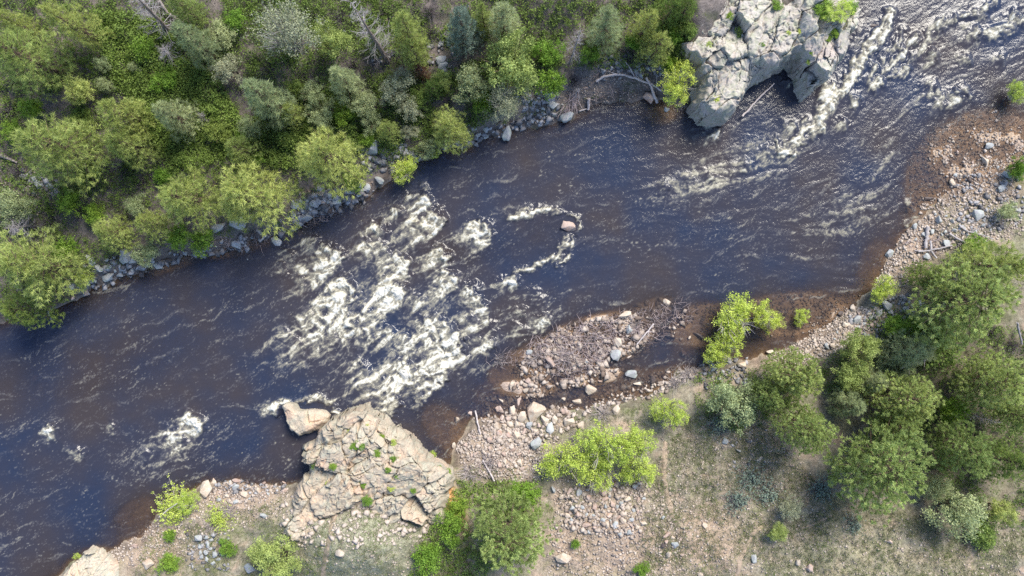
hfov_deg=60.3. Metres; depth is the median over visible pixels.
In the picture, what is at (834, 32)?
rock plant
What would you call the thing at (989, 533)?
green bush
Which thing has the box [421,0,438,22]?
dead brush
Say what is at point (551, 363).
boulder
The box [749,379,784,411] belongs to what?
bush
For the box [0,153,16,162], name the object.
fallen log
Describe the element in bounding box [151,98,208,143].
fir tree
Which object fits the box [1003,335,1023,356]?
dead brush
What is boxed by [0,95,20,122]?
dead brush
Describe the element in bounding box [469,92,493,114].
green bush
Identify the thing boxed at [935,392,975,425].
green bush
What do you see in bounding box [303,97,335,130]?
grey bush
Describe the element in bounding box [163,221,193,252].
green bush
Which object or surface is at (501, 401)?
boulder
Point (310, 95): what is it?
grey bush
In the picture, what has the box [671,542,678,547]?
boulder
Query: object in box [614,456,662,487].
willow tree
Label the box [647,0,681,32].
conifer tree
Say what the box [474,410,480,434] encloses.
driftwood pole
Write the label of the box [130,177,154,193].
dead brush
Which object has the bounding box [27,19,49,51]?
dead brush
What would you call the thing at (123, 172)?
dead brush
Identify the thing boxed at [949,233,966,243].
driftwood log
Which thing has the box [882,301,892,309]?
boulder
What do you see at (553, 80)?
green bush
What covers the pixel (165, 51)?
dead tree
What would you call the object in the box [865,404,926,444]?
pine tree
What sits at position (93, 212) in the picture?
green bush
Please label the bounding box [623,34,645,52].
green bush
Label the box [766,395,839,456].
pine tree
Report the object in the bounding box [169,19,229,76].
fir tree
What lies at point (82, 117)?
green bush
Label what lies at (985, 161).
boulder
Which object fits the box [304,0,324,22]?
dead brush
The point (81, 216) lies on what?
dead brush
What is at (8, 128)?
green bush
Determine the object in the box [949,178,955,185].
boulder
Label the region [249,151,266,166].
green bush
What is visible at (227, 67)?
juniper bush
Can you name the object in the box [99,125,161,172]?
conifer tree
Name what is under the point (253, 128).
grey bush
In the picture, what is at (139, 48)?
green bush
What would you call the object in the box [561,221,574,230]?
boulder
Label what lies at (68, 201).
green bush
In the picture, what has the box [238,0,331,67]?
pale tree
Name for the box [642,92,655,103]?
boulder
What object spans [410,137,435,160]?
grey bush
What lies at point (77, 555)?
rock plant
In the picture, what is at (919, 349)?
fir tree
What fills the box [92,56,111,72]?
grey bush
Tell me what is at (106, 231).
conifer tree
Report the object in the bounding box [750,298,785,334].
willow tree
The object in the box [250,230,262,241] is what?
dead brush
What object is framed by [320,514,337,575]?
path
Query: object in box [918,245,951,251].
driftwood log
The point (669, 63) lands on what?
green bush
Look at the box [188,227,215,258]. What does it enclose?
green bush
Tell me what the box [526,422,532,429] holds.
boulder
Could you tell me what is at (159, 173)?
green bush
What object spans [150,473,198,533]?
willow bush
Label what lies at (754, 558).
boulder
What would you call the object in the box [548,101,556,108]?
boulder
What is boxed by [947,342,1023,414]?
pine tree
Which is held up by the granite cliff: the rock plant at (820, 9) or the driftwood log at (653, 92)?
the rock plant at (820, 9)
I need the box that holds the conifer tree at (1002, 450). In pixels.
[973,439,1023,485]
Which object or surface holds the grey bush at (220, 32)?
on the ground at (442, 430)
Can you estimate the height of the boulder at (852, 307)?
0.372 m
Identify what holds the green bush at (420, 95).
on the ground at (442, 430)
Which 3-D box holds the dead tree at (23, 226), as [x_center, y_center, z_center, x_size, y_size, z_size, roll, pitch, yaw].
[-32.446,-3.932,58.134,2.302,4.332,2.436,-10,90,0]
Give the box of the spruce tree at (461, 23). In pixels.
[446,5,485,59]
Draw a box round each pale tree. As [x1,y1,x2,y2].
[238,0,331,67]
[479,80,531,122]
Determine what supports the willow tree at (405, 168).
on the ground at (442, 430)
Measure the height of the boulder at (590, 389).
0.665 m
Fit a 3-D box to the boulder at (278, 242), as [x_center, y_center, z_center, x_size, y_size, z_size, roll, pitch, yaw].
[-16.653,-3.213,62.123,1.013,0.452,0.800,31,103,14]
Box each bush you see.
[0,117,23,143]
[0,186,37,227]
[14,94,46,122]
[39,68,61,93]
[50,235,80,263]
[53,184,85,218]
[68,105,95,126]
[74,160,98,188]
[78,202,107,225]
[91,76,115,91]
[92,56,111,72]
[122,192,145,215]
[126,60,142,71]
[127,34,155,60]
[129,239,160,268]
[146,63,178,92]
[150,166,171,185]
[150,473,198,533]
[152,551,182,575]
[162,529,175,542]
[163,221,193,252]
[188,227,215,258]
[199,117,231,143]
[199,514,217,532]
[203,496,239,535]
[206,17,237,49]
[207,51,242,83]
[217,499,243,526]
[218,537,238,557]
[222,7,247,32]
[235,123,255,147]
[236,114,269,140]
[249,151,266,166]
[265,148,285,169]
[274,127,304,150]
[283,75,307,102]
[298,76,325,105]
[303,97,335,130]
[333,96,355,128]
[341,162,365,193]
[348,82,377,116]
[357,107,381,136]
[358,133,376,147]
[365,28,388,58]
[375,119,405,147]
[378,65,415,107]
[395,91,423,123]
[397,125,419,137]
[399,36,434,78]
[406,86,432,110]
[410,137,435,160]
[410,541,444,575]
[433,509,464,552]
[449,493,470,516]
[451,59,492,106]
[453,460,479,489]
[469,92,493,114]
[478,448,499,469]
[494,353,512,369]
[505,477,544,512]
[517,344,543,370]
[530,35,566,67]
[531,68,567,103]
[546,338,586,376]
[570,539,580,548]
[577,40,601,63]
[581,327,606,354]
[586,400,613,426]
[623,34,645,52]
[623,312,643,334]
[632,561,650,575]
[646,309,663,328]
[658,55,679,74]
[664,26,684,45]
[665,373,685,394]
[672,361,705,388]
[675,19,699,40]
[701,412,731,443]
[705,376,758,437]
[722,481,755,516]
[732,461,765,496]
[752,473,785,509]
[766,521,787,542]
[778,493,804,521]
[806,473,841,511]
[842,509,865,536]
[883,313,910,339]
[906,317,922,337]
[911,316,966,374]
[920,489,988,543]
[921,472,954,507]
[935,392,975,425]
[961,231,989,254]
[965,517,1000,552]
[996,198,1022,220]
[1005,155,1023,183]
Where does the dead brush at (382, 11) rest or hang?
on the ground at (442, 430)
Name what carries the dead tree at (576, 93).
on the ground at (442, 430)
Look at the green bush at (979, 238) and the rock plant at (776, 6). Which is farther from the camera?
the green bush at (979, 238)
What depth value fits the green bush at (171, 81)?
57.38 m
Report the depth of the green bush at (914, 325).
60.29 m
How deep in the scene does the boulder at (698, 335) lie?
61.90 m
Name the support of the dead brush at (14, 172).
on the ground at (442, 430)
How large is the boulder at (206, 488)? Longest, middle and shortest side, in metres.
1.222 x 0.788 x 0.635 m
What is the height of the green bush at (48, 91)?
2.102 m
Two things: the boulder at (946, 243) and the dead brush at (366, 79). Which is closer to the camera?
the dead brush at (366, 79)
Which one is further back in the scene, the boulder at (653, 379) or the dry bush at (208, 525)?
the boulder at (653, 379)
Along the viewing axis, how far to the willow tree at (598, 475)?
59.59 m
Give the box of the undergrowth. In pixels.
[0,0,1023,575]
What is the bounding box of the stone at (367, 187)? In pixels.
[364,183,370,190]
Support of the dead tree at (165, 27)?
on the ground at (442, 430)
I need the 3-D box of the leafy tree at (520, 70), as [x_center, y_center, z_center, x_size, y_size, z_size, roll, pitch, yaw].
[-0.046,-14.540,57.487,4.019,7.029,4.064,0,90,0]
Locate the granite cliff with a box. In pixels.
[680,0,860,126]
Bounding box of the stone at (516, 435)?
[513,430,519,438]
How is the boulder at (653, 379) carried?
on the ground at (442, 430)
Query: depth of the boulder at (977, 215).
61.29 m
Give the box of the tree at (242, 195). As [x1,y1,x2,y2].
[217,156,306,240]
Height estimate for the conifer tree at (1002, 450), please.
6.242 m
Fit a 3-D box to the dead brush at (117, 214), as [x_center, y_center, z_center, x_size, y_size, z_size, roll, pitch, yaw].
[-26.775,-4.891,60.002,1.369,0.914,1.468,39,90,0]
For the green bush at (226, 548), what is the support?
on the ground at (442, 430)
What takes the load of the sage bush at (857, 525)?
on the ground at (442, 430)
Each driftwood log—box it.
[596,72,661,90]
[645,77,657,102]
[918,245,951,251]
[924,226,929,247]
[929,241,936,257]
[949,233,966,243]
[959,226,992,238]
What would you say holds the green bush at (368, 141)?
on the ground at (442, 430)
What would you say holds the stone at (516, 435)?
on the gravel
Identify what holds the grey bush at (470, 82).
on the ground at (442, 430)
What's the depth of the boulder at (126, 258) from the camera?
60.75 m
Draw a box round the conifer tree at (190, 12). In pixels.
[165,0,220,29]
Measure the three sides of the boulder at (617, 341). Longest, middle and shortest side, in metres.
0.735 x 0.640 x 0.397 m
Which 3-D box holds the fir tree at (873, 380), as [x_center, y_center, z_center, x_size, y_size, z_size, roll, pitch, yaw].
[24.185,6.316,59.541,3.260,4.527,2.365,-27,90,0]
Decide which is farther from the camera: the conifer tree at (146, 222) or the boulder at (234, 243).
the boulder at (234, 243)
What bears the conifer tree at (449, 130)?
on the ground at (442, 430)
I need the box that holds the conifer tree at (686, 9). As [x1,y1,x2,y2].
[669,0,697,23]
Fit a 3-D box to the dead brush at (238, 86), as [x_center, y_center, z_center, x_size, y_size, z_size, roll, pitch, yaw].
[-18.130,-13.347,58.262,1.514,0.970,1.659,-16,90,0]
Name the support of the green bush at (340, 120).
on the ground at (442, 430)
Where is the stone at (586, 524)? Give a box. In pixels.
[582,522,590,526]
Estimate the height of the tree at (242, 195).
8.975 m
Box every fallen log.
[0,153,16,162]
[158,0,179,20]
[1016,322,1022,344]
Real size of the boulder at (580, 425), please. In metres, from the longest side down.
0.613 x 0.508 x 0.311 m
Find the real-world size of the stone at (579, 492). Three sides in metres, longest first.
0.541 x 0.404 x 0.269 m
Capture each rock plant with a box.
[71,552,80,559]
[329,463,336,470]
[348,440,357,449]
[361,494,373,505]
[373,449,380,456]
[726,11,733,20]
[734,26,742,37]
[771,0,783,9]
[814,0,835,24]
[823,0,854,23]
[828,29,839,38]
[841,0,858,14]
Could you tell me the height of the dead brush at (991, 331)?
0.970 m
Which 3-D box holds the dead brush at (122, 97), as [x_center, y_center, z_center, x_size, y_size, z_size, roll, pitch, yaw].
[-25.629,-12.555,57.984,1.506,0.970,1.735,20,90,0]
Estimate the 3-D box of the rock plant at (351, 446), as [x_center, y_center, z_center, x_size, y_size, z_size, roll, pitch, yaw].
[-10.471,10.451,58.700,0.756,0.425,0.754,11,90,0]
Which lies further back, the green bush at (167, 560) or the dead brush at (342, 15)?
the green bush at (167, 560)
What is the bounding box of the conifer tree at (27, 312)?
[0,274,68,329]
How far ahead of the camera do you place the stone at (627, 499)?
60.63 m
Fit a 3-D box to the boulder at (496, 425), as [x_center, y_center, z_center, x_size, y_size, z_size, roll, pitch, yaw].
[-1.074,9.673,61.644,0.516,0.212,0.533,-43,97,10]
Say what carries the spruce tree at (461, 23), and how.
on the ground at (442, 430)
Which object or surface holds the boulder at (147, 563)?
on the ground at (442, 430)
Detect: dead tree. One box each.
[5,213,43,237]
[128,0,177,45]
[155,41,183,64]
[198,112,207,122]
[343,0,398,67]
[564,25,583,66]
[571,87,580,98]
[963,407,998,423]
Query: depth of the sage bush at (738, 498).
60.46 m
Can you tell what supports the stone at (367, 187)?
on the gravel
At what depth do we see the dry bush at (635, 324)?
61.87 m
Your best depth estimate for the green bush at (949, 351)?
59.69 m
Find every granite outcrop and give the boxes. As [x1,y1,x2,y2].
[63,545,118,575]
[284,402,455,542]
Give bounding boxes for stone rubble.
[17,16,1023,571]
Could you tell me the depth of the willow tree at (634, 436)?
59.07 m
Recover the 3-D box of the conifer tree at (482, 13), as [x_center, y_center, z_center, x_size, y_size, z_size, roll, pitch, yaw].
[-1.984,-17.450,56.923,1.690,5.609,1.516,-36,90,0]
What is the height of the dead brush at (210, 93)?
0.914 m
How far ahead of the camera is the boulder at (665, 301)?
61.98 m
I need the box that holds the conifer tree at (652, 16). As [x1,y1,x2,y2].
[626,8,659,45]
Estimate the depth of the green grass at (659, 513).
60.49 m
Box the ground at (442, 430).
[0,0,1023,575]
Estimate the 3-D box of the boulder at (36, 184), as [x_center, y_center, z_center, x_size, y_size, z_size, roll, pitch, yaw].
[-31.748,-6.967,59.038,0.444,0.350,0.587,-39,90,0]
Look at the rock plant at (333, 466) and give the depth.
58.74 m
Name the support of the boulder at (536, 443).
on the ground at (442, 430)
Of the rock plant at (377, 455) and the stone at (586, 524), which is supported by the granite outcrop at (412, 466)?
the rock plant at (377, 455)
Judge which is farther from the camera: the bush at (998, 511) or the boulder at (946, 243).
the boulder at (946, 243)
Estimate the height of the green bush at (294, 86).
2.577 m
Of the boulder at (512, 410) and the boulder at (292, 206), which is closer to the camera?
the boulder at (292, 206)
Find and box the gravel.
[0,75,1023,575]
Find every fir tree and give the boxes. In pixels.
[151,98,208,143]
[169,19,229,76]
[240,77,309,131]
[328,63,370,112]
[483,0,521,51]
[580,3,625,58]
[824,381,867,419]
[839,365,890,397]
[875,326,939,375]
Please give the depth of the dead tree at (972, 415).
57.76 m
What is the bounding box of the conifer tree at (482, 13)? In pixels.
[471,2,492,36]
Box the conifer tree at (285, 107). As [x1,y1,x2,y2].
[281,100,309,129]
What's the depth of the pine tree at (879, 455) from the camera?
55.00 m
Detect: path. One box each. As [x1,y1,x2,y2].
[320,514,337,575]
[661,440,674,518]
[735,525,762,575]
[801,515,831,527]
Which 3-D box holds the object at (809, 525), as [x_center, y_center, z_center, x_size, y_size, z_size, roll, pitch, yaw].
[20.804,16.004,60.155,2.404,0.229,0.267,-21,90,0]
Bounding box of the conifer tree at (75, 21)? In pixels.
[36,0,117,51]
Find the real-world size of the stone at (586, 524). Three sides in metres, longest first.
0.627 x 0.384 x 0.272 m
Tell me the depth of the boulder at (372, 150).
60.29 m
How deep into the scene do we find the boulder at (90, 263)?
60.50 m
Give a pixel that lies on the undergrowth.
(200, 80)
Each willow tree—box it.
[71,270,94,287]
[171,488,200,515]
[389,153,420,185]
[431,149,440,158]
[533,439,597,484]
[572,416,631,472]
[582,448,618,493]
[608,419,658,467]
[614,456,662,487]
[649,393,689,430]
[656,59,696,111]
[702,328,745,370]
[709,290,755,343]
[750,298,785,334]
[793,308,810,327]
[870,274,902,303]
[1005,79,1023,104]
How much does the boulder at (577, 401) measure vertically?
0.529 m
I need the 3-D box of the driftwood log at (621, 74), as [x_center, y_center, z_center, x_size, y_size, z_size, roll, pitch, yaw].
[8.104,-14.382,60.652,4.654,0.884,0.974,7,90,0]
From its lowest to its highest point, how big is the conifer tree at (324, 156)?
8.437 m
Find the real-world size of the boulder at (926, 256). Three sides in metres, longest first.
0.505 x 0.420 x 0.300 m
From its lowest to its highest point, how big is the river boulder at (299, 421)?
2.875 m
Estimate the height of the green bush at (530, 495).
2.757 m
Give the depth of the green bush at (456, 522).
59.61 m
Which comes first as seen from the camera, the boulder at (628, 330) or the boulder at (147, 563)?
the boulder at (147, 563)
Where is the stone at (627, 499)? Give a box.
[623,496,630,502]
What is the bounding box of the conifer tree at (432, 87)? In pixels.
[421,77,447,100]
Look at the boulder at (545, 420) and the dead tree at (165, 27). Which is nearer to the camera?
the dead tree at (165, 27)
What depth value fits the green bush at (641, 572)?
59.87 m
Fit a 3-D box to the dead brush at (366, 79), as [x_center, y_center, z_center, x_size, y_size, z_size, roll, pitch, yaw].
[-9.742,-14.015,59.326,1.601,0.914,1.795,17,90,0]
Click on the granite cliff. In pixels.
(731, 68)
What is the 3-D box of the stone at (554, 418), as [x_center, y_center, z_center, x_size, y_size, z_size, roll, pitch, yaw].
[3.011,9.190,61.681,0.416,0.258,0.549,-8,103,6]
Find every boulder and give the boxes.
[33,180,43,187]
[85,255,95,265]
[94,264,102,271]
[102,273,113,281]
[119,248,130,263]
[142,558,153,569]
[153,262,162,268]
[194,535,201,540]
[200,480,212,497]
[211,223,224,232]
[229,217,247,229]
[231,240,240,248]
[232,478,241,482]
[240,491,247,497]
[244,563,255,573]
[255,487,260,494]
[270,236,281,245]
[282,402,330,435]
[290,200,298,208]
[301,213,312,221]
[334,549,343,556]
[367,140,377,154]
[375,176,383,183]
[435,56,445,64]
[438,61,447,68]
[493,422,498,429]
[495,406,503,412]
[498,398,504,403]
[502,125,511,140]
[509,405,515,414]
[516,397,522,406]
[517,411,526,422]
[526,402,545,421]
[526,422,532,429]
[530,437,541,448]
[541,415,548,423]
[545,356,554,367]
[546,422,553,433]
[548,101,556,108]
[555,552,571,562]
[559,111,573,122]
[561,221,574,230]
[561,408,568,414]
[564,418,574,426]
[572,397,583,405]
[577,421,583,428]
[584,384,597,395]
[610,349,620,360]
[612,405,619,414]
[613,337,621,346]
[618,311,630,317]
[624,369,637,377]
[626,325,632,333]
[633,381,642,385]
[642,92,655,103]
[650,376,656,383]
[661,298,670,305]
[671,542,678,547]
[694,333,703,338]
[737,361,745,366]
[751,554,756,562]
[806,564,812,571]
[842,321,848,327]
[850,304,855,312]
[853,315,861,323]
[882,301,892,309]
[885,249,893,257]
[923,253,930,258]
[935,216,941,223]
[943,240,950,247]
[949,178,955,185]
[972,209,984,221]
[981,156,988,164]
[985,143,993,148]
[998,184,1005,191]
[1002,171,1011,178]
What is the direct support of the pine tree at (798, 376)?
on the ground at (442, 430)
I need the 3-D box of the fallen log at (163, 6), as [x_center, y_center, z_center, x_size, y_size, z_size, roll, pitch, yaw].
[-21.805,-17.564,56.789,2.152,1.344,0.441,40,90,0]
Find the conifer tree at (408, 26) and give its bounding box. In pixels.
[389,9,429,67]
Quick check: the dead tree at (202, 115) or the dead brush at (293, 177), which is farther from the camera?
the dead brush at (293, 177)
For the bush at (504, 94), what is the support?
on the ground at (442, 430)
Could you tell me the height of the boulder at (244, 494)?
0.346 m
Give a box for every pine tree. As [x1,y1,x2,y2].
[463,485,561,575]
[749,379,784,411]
[759,345,824,403]
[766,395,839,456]
[821,410,936,528]
[862,368,944,427]
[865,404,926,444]
[901,256,1022,351]
[923,412,1001,478]
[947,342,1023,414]
[979,394,1023,437]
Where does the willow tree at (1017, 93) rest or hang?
on the gravel
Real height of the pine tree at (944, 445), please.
7.307 m
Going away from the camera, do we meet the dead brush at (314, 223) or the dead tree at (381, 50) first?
the dead tree at (381, 50)
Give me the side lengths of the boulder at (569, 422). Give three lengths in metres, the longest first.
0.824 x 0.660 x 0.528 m
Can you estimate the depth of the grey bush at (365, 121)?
59.16 m
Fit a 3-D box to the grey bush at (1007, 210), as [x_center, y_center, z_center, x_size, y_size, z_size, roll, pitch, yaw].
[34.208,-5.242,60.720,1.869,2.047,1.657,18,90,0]
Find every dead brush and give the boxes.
[0,72,20,95]
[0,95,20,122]
[6,162,26,184]
[25,218,40,238]
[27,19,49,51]
[36,211,58,229]
[48,49,66,67]
[68,203,86,224]
[87,114,104,133]
[108,207,122,224]
[113,90,134,105]
[114,161,134,183]
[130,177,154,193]
[150,152,169,168]
[202,85,224,108]
[229,72,245,98]
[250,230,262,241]
[256,61,276,80]
[285,170,301,184]
[286,69,307,84]
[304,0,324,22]
[309,217,321,229]
[310,51,327,71]
[335,5,354,25]
[345,56,361,70]
[359,67,378,92]
[374,0,393,19]
[377,98,396,120]
[410,2,422,18]
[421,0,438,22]
[421,21,440,41]
[440,95,456,108]
[565,69,587,93]
[620,51,634,69]
[985,324,1005,341]
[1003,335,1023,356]
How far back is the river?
62.00 m
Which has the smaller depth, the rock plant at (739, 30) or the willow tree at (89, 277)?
the rock plant at (739, 30)
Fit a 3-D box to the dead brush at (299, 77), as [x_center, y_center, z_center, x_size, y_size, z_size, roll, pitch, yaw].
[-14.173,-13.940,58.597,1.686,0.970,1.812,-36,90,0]
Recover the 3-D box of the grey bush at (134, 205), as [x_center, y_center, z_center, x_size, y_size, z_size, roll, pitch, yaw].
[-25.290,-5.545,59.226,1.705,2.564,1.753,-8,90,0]
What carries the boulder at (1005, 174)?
on the ground at (442, 430)
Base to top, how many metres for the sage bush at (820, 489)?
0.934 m
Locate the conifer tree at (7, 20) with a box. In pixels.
[0,7,51,48]
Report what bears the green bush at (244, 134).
on the ground at (442, 430)
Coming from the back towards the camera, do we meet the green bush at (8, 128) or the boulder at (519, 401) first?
the boulder at (519, 401)
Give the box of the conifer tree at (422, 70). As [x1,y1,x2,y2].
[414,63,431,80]
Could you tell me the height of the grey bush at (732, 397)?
5.976 m
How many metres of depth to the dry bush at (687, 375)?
61.69 m
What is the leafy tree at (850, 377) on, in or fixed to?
on the ground at (442, 430)
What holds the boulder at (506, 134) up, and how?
on the ground at (442, 430)
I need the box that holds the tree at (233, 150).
[224,134,263,170]
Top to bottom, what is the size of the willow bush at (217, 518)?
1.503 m
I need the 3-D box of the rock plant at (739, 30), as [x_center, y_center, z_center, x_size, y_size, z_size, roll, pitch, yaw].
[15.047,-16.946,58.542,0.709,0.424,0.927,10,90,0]
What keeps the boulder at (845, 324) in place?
on the ground at (442, 430)
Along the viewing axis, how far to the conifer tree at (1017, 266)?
56.73 m
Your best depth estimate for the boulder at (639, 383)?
61.97 m
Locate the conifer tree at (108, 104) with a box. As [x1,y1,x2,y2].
[95,95,156,142]
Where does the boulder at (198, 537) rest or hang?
on the ground at (442, 430)
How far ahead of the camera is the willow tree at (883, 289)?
60.45 m
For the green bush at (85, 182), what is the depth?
58.46 m
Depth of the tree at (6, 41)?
54.04 m
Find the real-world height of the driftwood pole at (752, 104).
0.277 m
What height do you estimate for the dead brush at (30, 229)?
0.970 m
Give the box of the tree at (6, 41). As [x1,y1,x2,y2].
[0,22,88,103]
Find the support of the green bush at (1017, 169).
on the ground at (442, 430)
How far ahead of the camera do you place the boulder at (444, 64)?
59.52 m
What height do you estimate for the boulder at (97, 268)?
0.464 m
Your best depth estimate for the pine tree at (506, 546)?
55.93 m
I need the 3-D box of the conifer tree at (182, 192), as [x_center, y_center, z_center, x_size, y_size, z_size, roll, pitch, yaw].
[-20.837,-5.912,57.053,4.595,7.869,4.484,-36,90,0]
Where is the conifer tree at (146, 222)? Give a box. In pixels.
[133,209,178,245]
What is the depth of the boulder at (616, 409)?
61.56 m
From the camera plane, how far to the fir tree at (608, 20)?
56.59 m
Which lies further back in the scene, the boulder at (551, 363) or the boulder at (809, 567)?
the boulder at (551, 363)
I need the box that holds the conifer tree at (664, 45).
[634,28,673,75]
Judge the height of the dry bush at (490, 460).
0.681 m
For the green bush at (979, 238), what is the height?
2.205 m
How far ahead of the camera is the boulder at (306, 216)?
61.40 m
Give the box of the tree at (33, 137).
[9,111,133,198]
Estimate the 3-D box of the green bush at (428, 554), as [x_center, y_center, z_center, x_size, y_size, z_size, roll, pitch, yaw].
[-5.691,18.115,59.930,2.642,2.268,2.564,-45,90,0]
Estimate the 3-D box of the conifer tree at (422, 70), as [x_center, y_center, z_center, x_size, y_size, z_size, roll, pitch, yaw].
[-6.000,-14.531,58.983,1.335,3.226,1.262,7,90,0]
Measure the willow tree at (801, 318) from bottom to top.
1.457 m
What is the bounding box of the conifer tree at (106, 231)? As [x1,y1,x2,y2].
[91,212,141,254]
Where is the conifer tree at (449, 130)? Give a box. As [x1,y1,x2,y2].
[426,104,473,154]
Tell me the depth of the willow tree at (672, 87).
58.70 m
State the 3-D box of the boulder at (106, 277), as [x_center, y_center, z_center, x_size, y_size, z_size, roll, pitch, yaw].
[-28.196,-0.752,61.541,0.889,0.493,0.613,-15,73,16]
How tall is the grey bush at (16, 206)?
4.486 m
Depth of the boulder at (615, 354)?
61.69 m
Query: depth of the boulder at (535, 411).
61.59 m
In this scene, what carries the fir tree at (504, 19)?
on the ground at (442, 430)
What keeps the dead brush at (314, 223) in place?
on the ground at (442, 430)
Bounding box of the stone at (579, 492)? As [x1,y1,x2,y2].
[576,489,581,496]
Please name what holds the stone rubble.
on the ground at (442, 430)
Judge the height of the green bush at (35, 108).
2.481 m
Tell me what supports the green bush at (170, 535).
on the ground at (442, 430)
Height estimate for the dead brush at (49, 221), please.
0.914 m
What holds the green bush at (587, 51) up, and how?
on the ground at (442, 430)
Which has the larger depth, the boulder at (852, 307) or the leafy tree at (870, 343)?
the boulder at (852, 307)
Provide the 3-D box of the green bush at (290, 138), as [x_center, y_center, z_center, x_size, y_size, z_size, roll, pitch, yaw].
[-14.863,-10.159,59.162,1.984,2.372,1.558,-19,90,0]
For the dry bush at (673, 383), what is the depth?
61.69 m
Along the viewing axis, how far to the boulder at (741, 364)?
61.54 m
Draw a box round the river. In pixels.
[0,0,1023,575]
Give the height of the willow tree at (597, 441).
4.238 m
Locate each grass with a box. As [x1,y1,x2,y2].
[0,0,1023,575]
[135,91,1023,575]
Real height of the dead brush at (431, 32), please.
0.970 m
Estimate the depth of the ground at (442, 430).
60.91 m
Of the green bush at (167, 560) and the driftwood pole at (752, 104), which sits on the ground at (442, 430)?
the green bush at (167, 560)
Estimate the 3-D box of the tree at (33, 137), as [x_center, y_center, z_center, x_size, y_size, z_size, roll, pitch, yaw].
[-27.910,-8.518,55.007,5.523,9.555,5.406,22,90,0]
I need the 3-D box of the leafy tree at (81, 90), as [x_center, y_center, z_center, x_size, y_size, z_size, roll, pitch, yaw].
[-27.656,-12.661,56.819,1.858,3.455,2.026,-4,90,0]
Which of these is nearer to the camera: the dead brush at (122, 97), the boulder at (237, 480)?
the dead brush at (122, 97)
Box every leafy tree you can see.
[63,73,95,106]
[245,533,305,575]
[312,15,354,62]
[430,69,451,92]
[480,26,540,94]
[830,357,872,392]
[837,325,883,367]
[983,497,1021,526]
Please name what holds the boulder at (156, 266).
on the ground at (442, 430)
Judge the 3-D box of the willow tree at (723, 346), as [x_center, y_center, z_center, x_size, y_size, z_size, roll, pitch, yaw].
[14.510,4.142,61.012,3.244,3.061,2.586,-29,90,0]
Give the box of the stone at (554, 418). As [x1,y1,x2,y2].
[552,416,557,422]
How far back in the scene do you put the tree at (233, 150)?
57.26 m
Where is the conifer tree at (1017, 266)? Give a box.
[941,238,1023,302]
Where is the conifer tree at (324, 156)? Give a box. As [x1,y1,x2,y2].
[295,126,373,203]
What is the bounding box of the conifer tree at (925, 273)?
[901,259,941,292]
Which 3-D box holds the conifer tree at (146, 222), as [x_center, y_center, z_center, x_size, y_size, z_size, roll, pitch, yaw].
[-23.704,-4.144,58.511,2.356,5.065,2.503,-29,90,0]
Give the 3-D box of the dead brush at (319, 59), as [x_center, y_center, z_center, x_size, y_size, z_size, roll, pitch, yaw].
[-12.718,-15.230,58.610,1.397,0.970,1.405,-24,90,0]
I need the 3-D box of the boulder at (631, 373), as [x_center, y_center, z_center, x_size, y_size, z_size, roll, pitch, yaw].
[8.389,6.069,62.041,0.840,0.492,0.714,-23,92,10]
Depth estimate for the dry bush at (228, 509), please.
61.41 m
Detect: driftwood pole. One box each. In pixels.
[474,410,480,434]
[482,460,494,480]
[637,323,653,344]
[741,83,774,116]
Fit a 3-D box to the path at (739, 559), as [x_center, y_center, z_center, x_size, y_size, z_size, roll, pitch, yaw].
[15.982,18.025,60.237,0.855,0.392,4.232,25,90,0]
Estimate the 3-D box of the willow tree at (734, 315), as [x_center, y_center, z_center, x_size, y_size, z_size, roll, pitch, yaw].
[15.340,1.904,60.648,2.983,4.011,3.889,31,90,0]
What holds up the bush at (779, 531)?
on the ground at (442, 430)
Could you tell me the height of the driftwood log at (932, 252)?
0.363 m
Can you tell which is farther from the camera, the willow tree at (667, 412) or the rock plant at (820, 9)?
the willow tree at (667, 412)
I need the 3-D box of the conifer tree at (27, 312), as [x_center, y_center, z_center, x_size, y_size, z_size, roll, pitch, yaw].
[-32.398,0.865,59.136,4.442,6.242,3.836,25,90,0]
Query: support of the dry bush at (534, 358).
on the ground at (442, 430)
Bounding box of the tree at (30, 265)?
[0,221,94,308]
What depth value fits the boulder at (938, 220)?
61.44 m
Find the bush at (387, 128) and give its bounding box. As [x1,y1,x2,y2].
[375,119,405,147]
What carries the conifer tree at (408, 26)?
on the ground at (442, 430)
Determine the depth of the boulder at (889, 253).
61.83 m
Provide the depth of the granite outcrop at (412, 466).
59.21 m
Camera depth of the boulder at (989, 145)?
61.82 m
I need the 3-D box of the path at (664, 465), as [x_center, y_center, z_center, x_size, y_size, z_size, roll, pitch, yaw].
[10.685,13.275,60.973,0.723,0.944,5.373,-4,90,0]
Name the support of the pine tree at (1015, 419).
on the ground at (442, 430)
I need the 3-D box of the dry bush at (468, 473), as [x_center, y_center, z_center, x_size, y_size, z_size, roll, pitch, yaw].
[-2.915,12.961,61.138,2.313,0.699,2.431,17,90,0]
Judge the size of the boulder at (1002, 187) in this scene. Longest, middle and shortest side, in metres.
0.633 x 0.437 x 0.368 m
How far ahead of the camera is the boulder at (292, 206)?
60.90 m
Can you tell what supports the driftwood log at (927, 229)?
on the ground at (442, 430)
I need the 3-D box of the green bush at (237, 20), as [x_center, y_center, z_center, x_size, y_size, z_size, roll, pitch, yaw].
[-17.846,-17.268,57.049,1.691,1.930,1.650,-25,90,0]
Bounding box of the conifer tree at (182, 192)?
[154,167,228,233]
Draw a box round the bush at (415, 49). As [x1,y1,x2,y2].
[399,36,434,78]

